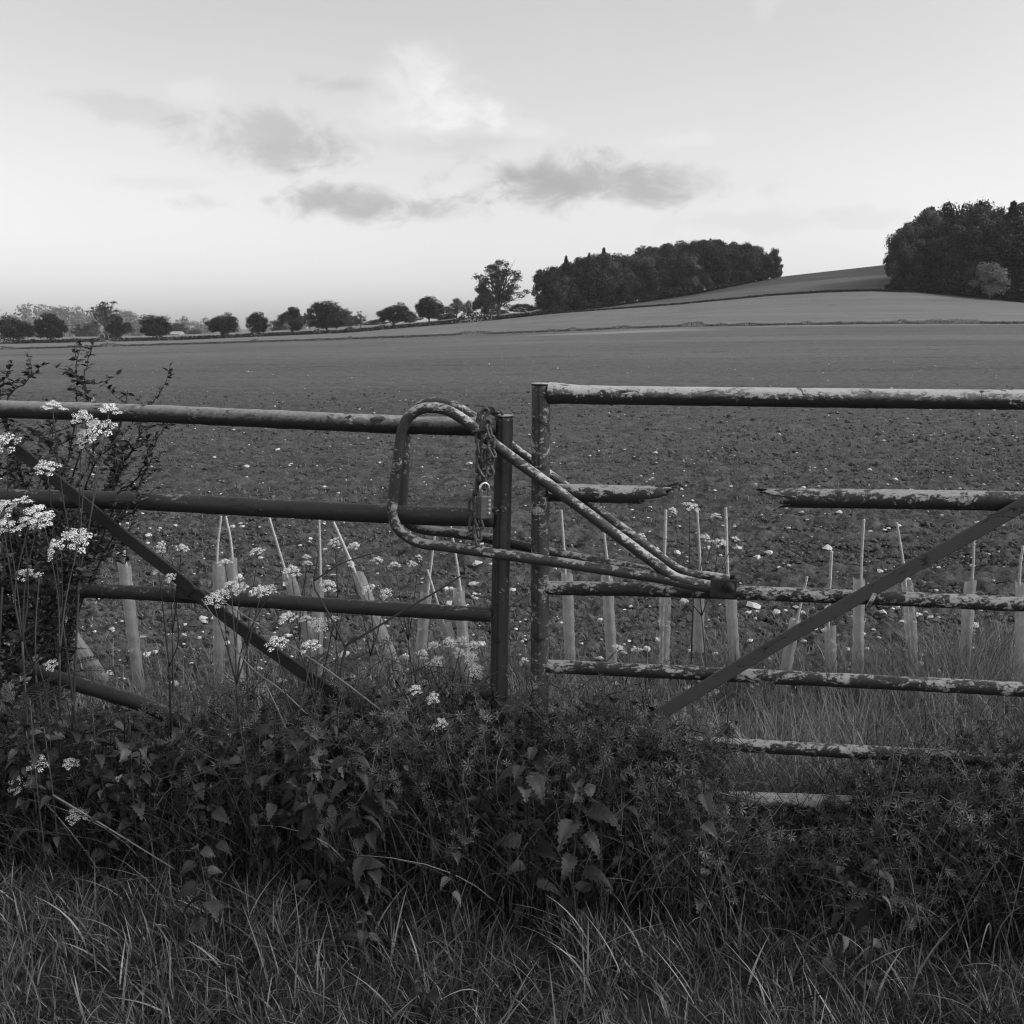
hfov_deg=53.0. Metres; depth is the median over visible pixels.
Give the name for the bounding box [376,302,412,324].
field tree
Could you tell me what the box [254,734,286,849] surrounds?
nettle
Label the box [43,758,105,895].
cow parsley
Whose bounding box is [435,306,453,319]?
hedgerow tree
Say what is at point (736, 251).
wood tree
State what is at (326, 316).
field tree
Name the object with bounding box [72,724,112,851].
nettle
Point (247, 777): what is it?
nettle
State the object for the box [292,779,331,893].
nettle
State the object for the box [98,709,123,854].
nettle
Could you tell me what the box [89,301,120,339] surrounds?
thin tree
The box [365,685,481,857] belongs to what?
cow parsley
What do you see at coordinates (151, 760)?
nettle
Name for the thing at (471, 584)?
flint stone
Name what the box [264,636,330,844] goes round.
cow parsley
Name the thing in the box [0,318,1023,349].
field boundary strip
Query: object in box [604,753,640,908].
nettle
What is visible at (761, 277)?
edge bush
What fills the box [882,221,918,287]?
wood tree
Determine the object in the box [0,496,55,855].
cow parsley
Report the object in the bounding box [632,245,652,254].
wood tree
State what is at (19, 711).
cow parsley
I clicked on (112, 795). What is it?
nettle
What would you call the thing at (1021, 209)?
wood tree
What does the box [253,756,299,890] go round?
nettle
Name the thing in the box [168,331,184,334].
barn
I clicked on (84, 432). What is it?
cow parsley
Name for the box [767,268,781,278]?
edge bush
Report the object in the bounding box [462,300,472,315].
loose tree
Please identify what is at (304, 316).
hedgerow tree
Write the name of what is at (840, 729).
tall grass
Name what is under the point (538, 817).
nettle
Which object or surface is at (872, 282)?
hillside
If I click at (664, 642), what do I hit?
tree guard
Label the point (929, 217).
wood tree
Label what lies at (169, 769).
nettle
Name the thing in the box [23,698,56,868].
nettle
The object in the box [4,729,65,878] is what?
nettle
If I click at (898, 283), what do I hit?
edge bush
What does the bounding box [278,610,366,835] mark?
cow parsley
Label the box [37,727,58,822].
nettle
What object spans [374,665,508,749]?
dry stem
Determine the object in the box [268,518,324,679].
tree guard
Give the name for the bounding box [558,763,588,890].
nettle
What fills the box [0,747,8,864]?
nettle
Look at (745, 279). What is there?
edge bush
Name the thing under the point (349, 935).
nettle
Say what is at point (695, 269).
wood tree
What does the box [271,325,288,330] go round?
hedgerow tree
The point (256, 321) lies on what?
field tree
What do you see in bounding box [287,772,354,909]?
nettle
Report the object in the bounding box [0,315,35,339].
field tree
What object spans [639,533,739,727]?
cow parsley
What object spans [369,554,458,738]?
cow parsley
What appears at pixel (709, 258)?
wood tree
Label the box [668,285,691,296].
edge bush
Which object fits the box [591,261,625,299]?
wood tree
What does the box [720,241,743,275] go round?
wood tree
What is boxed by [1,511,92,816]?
cow parsley
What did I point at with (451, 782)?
nettle
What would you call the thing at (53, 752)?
nettle
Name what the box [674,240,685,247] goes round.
wood tree
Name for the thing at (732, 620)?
tree guard
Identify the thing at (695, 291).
edge bush
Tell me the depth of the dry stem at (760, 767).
2.75 m
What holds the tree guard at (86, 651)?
on the ploughed field at (892, 358)
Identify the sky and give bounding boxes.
[0,0,1023,328]
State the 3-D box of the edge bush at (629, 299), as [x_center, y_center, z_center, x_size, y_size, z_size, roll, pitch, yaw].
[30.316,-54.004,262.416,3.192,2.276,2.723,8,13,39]
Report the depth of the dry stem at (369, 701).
2.88 m
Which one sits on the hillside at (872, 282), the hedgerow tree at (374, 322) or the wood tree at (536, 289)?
the wood tree at (536, 289)
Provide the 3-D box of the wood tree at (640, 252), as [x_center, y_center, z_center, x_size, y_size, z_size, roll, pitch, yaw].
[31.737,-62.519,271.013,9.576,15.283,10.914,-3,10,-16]
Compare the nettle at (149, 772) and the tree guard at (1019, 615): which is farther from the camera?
the tree guard at (1019, 615)
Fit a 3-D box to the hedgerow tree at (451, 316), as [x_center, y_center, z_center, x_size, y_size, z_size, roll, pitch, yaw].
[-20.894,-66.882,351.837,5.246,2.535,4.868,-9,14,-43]
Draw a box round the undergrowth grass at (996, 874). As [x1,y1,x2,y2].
[0,676,1023,962]
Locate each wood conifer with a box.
[562,256,571,301]
[976,200,1023,294]
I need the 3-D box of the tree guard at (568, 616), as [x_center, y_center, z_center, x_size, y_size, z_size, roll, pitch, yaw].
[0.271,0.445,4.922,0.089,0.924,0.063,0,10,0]
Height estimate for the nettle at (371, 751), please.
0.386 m
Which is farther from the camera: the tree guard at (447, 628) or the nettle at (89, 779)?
the tree guard at (447, 628)
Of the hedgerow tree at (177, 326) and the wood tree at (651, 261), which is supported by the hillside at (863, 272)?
the wood tree at (651, 261)
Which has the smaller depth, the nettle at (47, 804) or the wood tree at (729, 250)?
the nettle at (47, 804)
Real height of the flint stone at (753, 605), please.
0.039 m
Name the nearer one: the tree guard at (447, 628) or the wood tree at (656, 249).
the tree guard at (447, 628)
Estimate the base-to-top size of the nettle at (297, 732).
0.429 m
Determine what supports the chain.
attached to the metal gate at (667, 574)
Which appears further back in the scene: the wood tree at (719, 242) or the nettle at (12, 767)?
the wood tree at (719, 242)
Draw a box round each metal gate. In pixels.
[0,400,513,835]
[387,382,1023,819]
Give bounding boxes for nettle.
[0,734,21,820]
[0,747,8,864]
[0,753,14,868]
[0,770,17,836]
[3,727,45,882]
[3,735,53,860]
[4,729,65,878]
[6,723,35,844]
[6,757,41,860]
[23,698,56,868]
[29,700,79,857]
[29,782,66,839]
[33,726,70,875]
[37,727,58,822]
[50,697,93,847]
[50,746,86,838]
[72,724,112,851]
[76,712,119,858]
[79,739,124,881]
[87,740,127,872]
[88,706,155,871]
[89,783,127,848]
[90,703,115,768]
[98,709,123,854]
[104,735,138,849]
[106,748,141,863]
[113,773,152,872]
[114,731,148,791]
[119,711,153,874]
[121,746,159,832]
[128,726,163,879]
[132,755,168,837]
[135,740,170,847]
[163,750,183,819]
[167,721,204,859]
[168,706,216,865]
[175,741,218,867]
[175,844,235,937]
[180,782,235,882]
[182,724,209,826]
[184,774,209,836]
[191,714,235,860]
[215,745,263,853]
[218,714,263,888]
[230,714,267,829]
[251,716,288,865]
[252,762,287,887]
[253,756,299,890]
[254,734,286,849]
[269,724,289,837]
[269,735,301,845]
[271,710,326,890]
[278,726,328,889]
[279,729,313,860]
[282,777,316,862]
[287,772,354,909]
[288,727,332,895]
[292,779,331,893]
[298,736,336,876]
[300,789,347,882]
[306,742,352,877]
[315,708,337,847]
[320,722,357,805]
[323,787,337,864]
[327,745,385,919]
[334,771,409,927]
[335,909,382,967]
[354,783,388,885]
[357,748,388,844]
[366,769,398,899]
[395,758,412,886]
[410,980,443,1019]
[412,805,449,889]
[418,783,443,858]
[429,847,465,949]
[430,760,470,864]
[432,810,466,907]
[459,786,494,907]
[492,755,562,925]
[510,740,549,912]
[521,796,539,891]
[533,809,554,871]
[544,757,576,895]
[544,779,621,958]
[547,994,576,1023]
[548,808,578,905]
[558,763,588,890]
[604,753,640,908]
[609,785,639,912]
[609,787,635,881]
[611,790,638,870]
[678,776,717,927]
[710,706,739,785]
[817,855,862,980]
[850,849,893,999]
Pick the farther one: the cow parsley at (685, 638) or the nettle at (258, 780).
the cow parsley at (685, 638)
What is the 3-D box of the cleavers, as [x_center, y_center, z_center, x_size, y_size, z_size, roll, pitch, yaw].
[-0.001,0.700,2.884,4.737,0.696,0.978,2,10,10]
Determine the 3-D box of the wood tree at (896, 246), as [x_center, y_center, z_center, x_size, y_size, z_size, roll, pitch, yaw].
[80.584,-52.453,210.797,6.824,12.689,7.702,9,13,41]
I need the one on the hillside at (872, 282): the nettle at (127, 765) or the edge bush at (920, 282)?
the edge bush at (920, 282)
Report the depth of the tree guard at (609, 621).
4.97 m
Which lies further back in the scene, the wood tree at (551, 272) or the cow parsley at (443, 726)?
the wood tree at (551, 272)
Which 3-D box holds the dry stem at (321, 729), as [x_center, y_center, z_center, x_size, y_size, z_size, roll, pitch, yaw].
[-0.685,0.445,2.880,0.377,0.402,0.005,2,10,9]
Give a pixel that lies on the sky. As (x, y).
(196, 160)
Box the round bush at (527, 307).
[507,303,535,311]
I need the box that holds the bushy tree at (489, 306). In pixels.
[472,287,495,313]
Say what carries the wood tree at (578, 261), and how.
on the hillside at (863, 272)
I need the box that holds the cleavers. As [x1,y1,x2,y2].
[0,635,1023,964]
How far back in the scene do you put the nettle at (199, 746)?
2.93 m
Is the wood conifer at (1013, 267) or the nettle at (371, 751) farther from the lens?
the wood conifer at (1013, 267)
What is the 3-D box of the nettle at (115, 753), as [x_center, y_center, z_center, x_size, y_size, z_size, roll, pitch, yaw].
[-1.061,0.781,2.846,0.188,0.516,0.146,0,10,0]
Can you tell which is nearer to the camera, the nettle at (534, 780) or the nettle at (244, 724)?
the nettle at (534, 780)
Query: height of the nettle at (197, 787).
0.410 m
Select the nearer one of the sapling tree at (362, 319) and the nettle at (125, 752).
the nettle at (125, 752)
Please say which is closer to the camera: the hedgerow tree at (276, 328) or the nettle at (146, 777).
the nettle at (146, 777)
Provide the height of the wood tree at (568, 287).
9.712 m
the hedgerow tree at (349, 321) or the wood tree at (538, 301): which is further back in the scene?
the hedgerow tree at (349, 321)
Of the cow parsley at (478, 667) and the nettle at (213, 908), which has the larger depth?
the cow parsley at (478, 667)
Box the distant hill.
[0,316,270,337]
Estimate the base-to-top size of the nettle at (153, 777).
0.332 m
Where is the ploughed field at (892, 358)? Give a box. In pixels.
[0,324,1023,788]
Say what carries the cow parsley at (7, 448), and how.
on the verge ground at (650, 998)
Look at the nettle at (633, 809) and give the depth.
2.60 m
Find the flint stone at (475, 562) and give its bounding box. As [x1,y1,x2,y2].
[472,560,482,565]
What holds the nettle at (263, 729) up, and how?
on the verge ground at (650, 998)
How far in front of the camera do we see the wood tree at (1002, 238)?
196.59 m
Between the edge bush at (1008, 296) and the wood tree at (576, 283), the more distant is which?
the wood tree at (576, 283)
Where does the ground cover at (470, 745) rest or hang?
on the verge ground at (650, 998)
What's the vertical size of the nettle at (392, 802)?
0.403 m
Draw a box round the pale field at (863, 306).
[0,291,1023,349]
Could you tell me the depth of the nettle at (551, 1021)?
2.18 m
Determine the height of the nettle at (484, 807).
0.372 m
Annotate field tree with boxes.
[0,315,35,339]
[32,312,70,342]
[104,316,134,337]
[137,314,173,336]
[204,312,239,335]
[245,312,267,332]
[273,307,307,330]
[304,300,347,331]
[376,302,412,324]
[414,295,444,321]
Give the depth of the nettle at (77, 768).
2.97 m
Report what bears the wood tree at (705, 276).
on the hillside at (863, 272)
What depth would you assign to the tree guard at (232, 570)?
4.75 m
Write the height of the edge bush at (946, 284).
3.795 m
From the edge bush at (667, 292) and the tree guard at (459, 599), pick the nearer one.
the tree guard at (459, 599)
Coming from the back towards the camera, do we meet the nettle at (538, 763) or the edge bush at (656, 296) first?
the edge bush at (656, 296)
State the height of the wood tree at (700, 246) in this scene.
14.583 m
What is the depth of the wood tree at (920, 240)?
207.60 m
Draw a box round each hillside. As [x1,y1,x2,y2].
[532,265,892,311]
[536,275,1022,315]
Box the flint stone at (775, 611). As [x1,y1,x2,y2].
[773,609,779,614]
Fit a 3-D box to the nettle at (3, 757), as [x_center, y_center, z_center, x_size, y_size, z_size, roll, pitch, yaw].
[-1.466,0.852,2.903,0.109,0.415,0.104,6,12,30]
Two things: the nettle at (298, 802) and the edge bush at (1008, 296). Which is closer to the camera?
the nettle at (298, 802)
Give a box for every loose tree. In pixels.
[446,297,465,317]
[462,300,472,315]
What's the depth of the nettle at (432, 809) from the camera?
2.91 m
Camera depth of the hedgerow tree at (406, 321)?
378.32 m
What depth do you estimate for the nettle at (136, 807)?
2.79 m
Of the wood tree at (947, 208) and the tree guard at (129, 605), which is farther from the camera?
the wood tree at (947, 208)
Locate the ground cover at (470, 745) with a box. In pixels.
[0,667,1023,918]
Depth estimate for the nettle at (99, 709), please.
3.04 m
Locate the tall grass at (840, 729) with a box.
[0,609,1023,871]
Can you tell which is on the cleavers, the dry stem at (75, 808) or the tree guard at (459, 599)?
the dry stem at (75, 808)
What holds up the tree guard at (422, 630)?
on the ploughed field at (892, 358)
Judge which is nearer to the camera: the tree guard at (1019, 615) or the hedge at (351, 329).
the tree guard at (1019, 615)
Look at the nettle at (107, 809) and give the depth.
2.94 m
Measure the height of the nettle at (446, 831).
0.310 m
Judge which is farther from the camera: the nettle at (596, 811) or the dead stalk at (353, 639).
the dead stalk at (353, 639)
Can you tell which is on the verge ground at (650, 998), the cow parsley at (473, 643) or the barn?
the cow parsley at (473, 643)
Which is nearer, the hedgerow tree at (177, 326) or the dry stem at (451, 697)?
the dry stem at (451, 697)
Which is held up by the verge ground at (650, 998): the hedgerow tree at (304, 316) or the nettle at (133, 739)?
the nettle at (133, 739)
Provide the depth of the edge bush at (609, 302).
257.19 m
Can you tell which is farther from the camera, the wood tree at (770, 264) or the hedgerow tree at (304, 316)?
the hedgerow tree at (304, 316)
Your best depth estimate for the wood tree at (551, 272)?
254.92 m
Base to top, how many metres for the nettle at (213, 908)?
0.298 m
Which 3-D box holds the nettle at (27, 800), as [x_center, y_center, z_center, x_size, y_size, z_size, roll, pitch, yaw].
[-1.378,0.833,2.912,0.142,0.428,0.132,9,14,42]
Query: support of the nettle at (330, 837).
on the verge ground at (650, 998)
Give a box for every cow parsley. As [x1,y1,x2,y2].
[0,432,41,739]
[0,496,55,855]
[0,755,90,873]
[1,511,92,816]
[6,569,91,831]
[14,460,130,799]
[26,655,68,761]
[30,400,122,808]
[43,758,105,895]
[73,775,167,862]
[144,540,199,723]
[152,569,203,818]
[200,547,264,765]
[204,581,275,829]
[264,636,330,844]
[278,554,331,721]
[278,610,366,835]
[292,537,374,754]
[329,560,391,733]
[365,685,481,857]
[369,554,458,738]
[383,718,491,873]
[415,637,478,780]
[422,651,482,785]
[520,645,622,747]
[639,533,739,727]
[668,502,721,725]
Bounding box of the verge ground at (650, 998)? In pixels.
[0,786,1023,1023]
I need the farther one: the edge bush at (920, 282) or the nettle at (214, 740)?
the edge bush at (920, 282)
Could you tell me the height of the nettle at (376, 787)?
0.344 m
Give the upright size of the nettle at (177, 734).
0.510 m
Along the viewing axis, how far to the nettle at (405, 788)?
2.78 m
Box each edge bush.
[560,305,571,310]
[568,297,591,310]
[584,299,603,308]
[595,296,617,306]
[611,299,627,305]
[626,296,635,303]
[632,291,653,301]
[652,291,664,299]
[658,287,678,298]
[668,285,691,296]
[690,288,701,294]
[700,283,714,291]
[713,278,731,289]
[730,280,740,286]
[736,273,755,283]
[752,268,771,281]
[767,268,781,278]
[885,277,909,291]
[907,276,936,292]
[926,277,959,294]
[948,281,982,296]
[994,284,1023,300]
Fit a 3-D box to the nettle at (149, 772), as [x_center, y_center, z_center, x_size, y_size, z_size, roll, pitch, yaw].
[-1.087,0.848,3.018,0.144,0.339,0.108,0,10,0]
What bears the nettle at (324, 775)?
on the verge ground at (650, 998)
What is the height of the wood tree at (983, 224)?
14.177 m
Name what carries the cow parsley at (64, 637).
on the verge ground at (650, 998)
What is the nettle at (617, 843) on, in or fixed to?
on the verge ground at (650, 998)
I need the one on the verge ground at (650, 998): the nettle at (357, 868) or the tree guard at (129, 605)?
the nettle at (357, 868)
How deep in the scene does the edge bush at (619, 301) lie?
260.51 m
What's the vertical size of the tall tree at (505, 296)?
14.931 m
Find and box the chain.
[467,405,503,546]
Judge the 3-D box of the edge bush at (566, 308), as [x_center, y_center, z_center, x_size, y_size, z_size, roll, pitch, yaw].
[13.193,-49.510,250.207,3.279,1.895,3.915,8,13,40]
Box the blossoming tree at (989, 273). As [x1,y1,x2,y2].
[968,260,1010,299]
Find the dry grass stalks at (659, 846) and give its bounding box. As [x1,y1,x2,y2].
[9,648,1015,924]
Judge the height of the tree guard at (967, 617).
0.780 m
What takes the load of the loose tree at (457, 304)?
on the valley floor
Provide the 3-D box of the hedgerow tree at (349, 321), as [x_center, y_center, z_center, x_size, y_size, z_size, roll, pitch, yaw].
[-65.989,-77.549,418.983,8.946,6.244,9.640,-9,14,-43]
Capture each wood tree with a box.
[531,269,545,296]
[534,292,549,310]
[539,266,563,291]
[540,284,564,309]
[546,273,578,307]
[559,261,577,276]
[561,270,582,307]
[573,256,592,284]
[577,259,609,308]
[584,252,615,281]
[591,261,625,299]
[608,256,631,302]
[609,252,634,302]
[620,255,649,302]
[620,267,639,303]
[621,247,646,276]
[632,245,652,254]
[633,253,666,294]
[644,255,672,290]
[648,247,662,260]
[659,243,679,256]
[659,246,682,288]
[670,251,691,289]
[672,244,695,258]
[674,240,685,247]
[674,254,704,291]
[688,239,714,282]
[692,272,714,291]
[701,246,731,288]
[704,240,723,256]
[709,238,728,258]
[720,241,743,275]
[727,244,746,278]
[740,241,760,274]
[758,247,768,263]
[761,255,775,276]
[769,247,780,273]
[778,256,783,269]
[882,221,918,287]
[887,225,916,272]
[894,227,901,238]
[904,222,931,285]
[910,216,925,231]
[914,206,949,221]
[916,208,945,251]
[938,201,963,220]
[958,199,1007,215]
[959,201,995,238]
[972,212,1004,230]
[973,215,1023,284]
[976,220,995,241]
[995,206,1005,214]
[1017,202,1023,215]
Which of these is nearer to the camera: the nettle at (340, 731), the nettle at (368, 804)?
the nettle at (368, 804)
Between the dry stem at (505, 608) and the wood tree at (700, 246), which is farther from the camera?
the wood tree at (700, 246)
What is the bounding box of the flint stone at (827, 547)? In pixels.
[822,546,832,550]
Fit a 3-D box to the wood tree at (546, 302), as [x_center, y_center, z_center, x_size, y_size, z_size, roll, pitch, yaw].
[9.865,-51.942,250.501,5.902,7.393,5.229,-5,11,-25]
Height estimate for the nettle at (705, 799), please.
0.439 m
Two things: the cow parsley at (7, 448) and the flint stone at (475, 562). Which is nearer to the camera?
the cow parsley at (7, 448)
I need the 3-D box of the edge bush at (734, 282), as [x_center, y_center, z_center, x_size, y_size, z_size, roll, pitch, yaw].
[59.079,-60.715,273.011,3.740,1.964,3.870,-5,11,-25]
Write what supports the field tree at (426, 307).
on the valley field at (312, 329)
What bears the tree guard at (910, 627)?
on the ploughed field at (892, 358)
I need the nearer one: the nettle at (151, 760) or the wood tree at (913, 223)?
the nettle at (151, 760)
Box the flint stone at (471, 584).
[469,581,478,586]
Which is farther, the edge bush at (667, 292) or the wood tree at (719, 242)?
the wood tree at (719, 242)
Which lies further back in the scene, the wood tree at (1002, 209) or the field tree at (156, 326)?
the field tree at (156, 326)
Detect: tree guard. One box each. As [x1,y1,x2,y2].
[65,617,107,682]
[117,523,145,686]
[212,516,224,683]
[224,516,243,694]
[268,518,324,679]
[311,520,324,675]
[332,522,408,694]
[413,536,435,677]
[426,569,463,682]
[450,526,471,683]
[560,510,576,687]
[601,506,618,686]
[657,510,670,695]
[693,508,704,683]
[724,508,740,689]
[775,576,807,695]
[824,551,836,672]
[851,519,864,690]
[896,522,918,675]
[958,541,976,674]
[1014,546,1023,681]
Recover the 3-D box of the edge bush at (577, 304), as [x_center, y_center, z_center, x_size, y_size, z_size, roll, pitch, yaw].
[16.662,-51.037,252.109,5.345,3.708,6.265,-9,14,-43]
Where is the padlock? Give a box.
[476,482,491,518]
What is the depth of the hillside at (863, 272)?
258.30 m
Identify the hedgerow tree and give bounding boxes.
[69,324,88,336]
[79,321,101,336]
[171,323,189,333]
[185,330,202,333]
[268,320,276,330]
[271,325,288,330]
[303,308,314,328]
[335,308,352,326]
[342,315,363,326]
[370,319,387,324]
[403,310,415,322]
[407,314,422,321]
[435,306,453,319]
[443,313,455,318]
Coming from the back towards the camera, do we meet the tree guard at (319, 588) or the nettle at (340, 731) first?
the tree guard at (319, 588)
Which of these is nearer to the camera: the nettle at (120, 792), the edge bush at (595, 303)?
the nettle at (120, 792)
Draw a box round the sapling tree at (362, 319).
[354,311,366,327]
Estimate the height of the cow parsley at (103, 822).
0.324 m
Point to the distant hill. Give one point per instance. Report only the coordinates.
(102, 327)
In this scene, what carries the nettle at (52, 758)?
on the verge ground at (650, 998)
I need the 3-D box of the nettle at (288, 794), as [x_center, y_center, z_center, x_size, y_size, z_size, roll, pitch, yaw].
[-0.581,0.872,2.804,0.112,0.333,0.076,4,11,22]
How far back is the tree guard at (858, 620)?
4.83 m
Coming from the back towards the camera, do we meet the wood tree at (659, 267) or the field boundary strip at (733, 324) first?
the wood tree at (659, 267)
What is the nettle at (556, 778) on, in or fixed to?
on the verge ground at (650, 998)
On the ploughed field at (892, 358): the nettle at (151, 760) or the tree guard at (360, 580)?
the tree guard at (360, 580)
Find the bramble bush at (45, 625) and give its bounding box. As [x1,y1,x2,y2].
[0,532,117,736]
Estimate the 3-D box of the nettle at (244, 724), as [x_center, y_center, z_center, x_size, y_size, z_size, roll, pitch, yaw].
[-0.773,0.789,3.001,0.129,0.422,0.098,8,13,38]
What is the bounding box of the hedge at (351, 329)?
[0,308,562,343]
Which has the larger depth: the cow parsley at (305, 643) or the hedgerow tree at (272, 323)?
the hedgerow tree at (272, 323)
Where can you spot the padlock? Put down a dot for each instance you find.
(483, 506)
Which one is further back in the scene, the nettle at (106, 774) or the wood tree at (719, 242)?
the wood tree at (719, 242)
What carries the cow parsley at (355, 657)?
on the ploughed field at (892, 358)
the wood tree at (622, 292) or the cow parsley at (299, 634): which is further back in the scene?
the wood tree at (622, 292)
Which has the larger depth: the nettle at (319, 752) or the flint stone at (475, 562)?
the flint stone at (475, 562)
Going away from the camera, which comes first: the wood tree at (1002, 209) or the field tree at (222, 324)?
the wood tree at (1002, 209)
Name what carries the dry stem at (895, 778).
on the cleavers
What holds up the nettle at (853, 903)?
on the verge ground at (650, 998)
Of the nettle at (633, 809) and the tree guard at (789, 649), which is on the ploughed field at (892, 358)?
the tree guard at (789, 649)
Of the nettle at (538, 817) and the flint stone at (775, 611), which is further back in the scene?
the flint stone at (775, 611)
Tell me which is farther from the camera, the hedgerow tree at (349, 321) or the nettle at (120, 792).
the hedgerow tree at (349, 321)
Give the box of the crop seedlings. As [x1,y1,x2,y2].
[0,345,1023,658]
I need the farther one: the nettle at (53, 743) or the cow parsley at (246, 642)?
the cow parsley at (246, 642)
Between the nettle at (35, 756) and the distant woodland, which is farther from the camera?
the distant woodland
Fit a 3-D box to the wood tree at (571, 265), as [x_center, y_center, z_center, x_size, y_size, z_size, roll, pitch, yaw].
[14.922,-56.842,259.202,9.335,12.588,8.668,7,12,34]
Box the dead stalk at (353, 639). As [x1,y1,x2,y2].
[303,539,462,809]
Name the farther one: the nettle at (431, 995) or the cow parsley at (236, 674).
the cow parsley at (236, 674)
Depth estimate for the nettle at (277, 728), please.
2.99 m
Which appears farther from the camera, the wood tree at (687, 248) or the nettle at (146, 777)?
the wood tree at (687, 248)
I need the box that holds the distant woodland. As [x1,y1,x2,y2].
[0,302,312,337]
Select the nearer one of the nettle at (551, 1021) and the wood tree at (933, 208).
the nettle at (551, 1021)
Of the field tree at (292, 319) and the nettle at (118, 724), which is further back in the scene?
the field tree at (292, 319)
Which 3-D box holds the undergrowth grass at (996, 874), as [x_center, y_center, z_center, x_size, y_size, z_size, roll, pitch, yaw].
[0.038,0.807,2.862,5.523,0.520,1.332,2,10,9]
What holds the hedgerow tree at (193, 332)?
on the valley floor
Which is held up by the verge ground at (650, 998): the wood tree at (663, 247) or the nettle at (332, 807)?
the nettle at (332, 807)
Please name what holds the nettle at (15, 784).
on the verge ground at (650, 998)
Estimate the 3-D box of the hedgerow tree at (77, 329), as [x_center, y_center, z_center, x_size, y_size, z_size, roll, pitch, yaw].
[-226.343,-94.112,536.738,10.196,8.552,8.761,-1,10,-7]
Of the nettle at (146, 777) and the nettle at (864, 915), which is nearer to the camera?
the nettle at (864, 915)
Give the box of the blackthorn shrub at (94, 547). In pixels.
[0,340,175,732]
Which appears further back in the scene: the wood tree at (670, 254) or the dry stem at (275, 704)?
the wood tree at (670, 254)
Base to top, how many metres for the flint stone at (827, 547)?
0.039 m
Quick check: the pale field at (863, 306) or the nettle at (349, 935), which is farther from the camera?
the pale field at (863, 306)
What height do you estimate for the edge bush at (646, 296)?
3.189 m
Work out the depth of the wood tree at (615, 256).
269.17 m
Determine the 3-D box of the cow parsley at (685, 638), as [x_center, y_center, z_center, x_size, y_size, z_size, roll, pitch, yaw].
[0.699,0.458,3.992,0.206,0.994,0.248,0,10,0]
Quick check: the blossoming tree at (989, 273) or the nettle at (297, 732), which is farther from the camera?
the blossoming tree at (989, 273)
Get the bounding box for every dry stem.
[52,794,174,869]
[201,599,333,741]
[206,591,434,752]
[265,683,286,728]
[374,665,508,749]
[485,593,529,630]
[681,702,784,743]
[726,737,781,800]
[881,742,907,830]
[940,747,970,839]
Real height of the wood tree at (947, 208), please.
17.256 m
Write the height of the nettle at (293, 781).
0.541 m
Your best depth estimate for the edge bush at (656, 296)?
263.83 m
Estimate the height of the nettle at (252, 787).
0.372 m
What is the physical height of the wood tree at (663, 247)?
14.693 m
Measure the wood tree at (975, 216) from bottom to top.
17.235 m
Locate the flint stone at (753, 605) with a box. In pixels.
[746,601,760,608]
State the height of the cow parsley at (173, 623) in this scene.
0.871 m
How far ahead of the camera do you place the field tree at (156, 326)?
308.76 m
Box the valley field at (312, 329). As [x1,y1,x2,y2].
[0,311,531,343]
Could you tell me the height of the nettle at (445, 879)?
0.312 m
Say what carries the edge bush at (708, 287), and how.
on the hillside at (863, 272)
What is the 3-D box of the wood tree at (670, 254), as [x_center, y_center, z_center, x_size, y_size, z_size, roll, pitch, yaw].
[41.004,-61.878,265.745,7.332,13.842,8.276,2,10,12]
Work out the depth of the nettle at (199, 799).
2.90 m
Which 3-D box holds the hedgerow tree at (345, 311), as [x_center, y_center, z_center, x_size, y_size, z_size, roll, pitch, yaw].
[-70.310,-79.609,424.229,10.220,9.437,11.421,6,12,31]
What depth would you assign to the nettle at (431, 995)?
2.26 m
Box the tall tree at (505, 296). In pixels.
[471,259,530,319]
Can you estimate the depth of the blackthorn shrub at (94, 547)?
3.51 m
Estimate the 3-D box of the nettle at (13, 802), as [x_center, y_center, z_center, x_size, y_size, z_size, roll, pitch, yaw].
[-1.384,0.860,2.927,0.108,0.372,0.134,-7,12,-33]
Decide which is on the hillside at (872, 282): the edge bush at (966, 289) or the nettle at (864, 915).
the edge bush at (966, 289)
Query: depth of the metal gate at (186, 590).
2.94 m
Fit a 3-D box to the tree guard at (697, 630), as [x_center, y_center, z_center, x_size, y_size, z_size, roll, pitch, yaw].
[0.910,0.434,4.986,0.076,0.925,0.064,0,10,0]
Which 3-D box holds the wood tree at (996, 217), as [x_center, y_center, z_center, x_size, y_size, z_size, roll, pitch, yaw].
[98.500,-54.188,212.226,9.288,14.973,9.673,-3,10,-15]
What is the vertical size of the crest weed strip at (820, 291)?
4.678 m
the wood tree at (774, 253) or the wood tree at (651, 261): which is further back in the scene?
the wood tree at (774, 253)
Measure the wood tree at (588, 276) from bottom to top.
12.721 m
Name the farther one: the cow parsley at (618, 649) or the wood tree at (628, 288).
the wood tree at (628, 288)
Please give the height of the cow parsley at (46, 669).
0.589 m
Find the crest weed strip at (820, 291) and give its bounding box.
[551,288,903,313]
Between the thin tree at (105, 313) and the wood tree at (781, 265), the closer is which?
the wood tree at (781, 265)
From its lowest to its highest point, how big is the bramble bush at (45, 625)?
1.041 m
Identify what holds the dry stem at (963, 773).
on the cleavers

